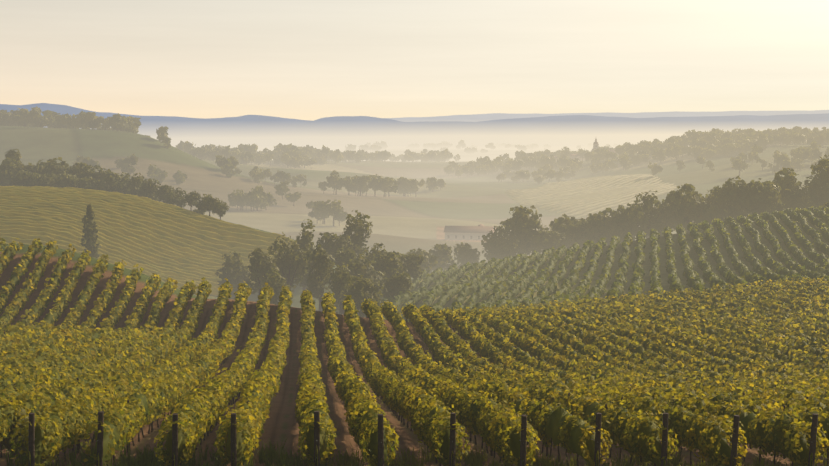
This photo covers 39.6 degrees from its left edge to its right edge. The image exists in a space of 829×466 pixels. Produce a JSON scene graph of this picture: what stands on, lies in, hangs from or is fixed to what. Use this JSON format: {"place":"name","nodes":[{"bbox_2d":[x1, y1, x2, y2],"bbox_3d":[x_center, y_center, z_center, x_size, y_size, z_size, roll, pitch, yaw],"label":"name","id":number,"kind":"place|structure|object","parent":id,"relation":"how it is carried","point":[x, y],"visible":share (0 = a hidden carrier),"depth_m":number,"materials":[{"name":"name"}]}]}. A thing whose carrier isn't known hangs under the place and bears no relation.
{"place":"outdoors","nodes":[
{"label":"outdoors","id":0,"kind":"place"},
{"bbox_2d":[0,126,828,465],"bbox_3d":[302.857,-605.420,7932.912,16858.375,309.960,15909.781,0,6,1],"label":"terrain","id":1,"kind":"structure","parent":0,"point":[422,216],"depth_m":553.61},
{"bbox_2d":[0,186,293,295],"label":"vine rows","id":2,"kind":"object","parent":1,"relation":"on","point":[165,241],"visible":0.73,"depth_m":282.78,"materials":[{"name":"green plant"}]},
{"bbox_2d":[0,237,828,465],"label":"vine leaves","id":3,"kind":"object","parent":1,"relation":"on","point":[407,384],"visible":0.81,"depth_m":65.50,"materials":[{"name":"green plant"}]},
{"bbox_2d":[0,106,828,453],"bbox_3d":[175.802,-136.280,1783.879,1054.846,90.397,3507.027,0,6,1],"label":"trees","id":4,"kind":"object","parent":1,"relation":"on","point":[358,274],"visible":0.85,"depth_m":357.00,"materials":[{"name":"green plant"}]},
{"bbox_2d":[2,439,826,465],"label":"grass tufts","id":5,"kind":"object","parent":1,"relation":"on","point":[152,459],"visible":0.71,"depth_m":35.51,"materials":[{"name":"green plant"}]},
{"bbox_2d":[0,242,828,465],"bbox_3d":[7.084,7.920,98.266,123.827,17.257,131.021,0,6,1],"label":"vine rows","id":6,"kind":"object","parent":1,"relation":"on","point":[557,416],"visible":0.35,"depth_m":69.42,"materials":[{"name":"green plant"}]},
{"bbox_2d":[444,139,615,232],"bbox_3d":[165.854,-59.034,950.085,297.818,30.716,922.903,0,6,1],"label":"village roofs","id":7,"kind":"structure","parent":1,"relation":"on","point":[481,228],"depth_m":498.02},
{"bbox_2d":[505,174,676,217],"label":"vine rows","id":8,"kind":"object","parent":1,"relation":"on","point":[585,196],"visible":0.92,"depth_m":827.26,"materials":[{"name":"green plant"}]},
{"bbox_2d":[358,206,828,321],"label":"vineyard rows","id":9,"kind":"object","parent":1,"relation":"on","point":[617,272],"visible":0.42,"depth_m":221.00,"materials":[{"name":"green plant"}]},
{"bbox_2d":[0,103,828,146],"bbox_3d":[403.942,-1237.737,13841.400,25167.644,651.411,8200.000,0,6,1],"label":"mountain ridge","id":10,"kind":"structure","parent":0,"point":[566,130],"depth_m":12887.01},
{"bbox_2d":[0,270,828,465],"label":"trellis posts","id":11,"kind":"object","parent":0,"point":[598,441],"visible":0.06,"depth_m":32.76,"materials":[{"name":"brown wood"}]},
{"bbox_2d":[0,0,828,120],"label":"sky","id":12,"kind":"structure","parent":0,"point":[311,60],"materials":[{"name":"beige"}]},
{"bbox_2d":[445,144,664,239],"bbox_3d":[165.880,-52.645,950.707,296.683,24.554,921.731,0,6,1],"label":"building walls","id":13,"kind":"structure","parent":0,"point":[466,235],"depth_m":497.17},
{"bbox_2d":[447,145,596,238],"bbox_3d":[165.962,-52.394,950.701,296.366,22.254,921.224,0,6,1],"label":"windows","id":14,"kind":"structure","parent":13,"relation":"attached to","point":[448,236],"depth_m":497.46,"materials":[{"name":"grey glass"}]},
{"bbox_2d":[385,110,828,121],"bbox_3d":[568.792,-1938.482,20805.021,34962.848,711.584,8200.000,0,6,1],"label":"mountain ridge","id":15,"kind":"structure","parent":0,"point":[478,117],"depth_m":20560.85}
]}

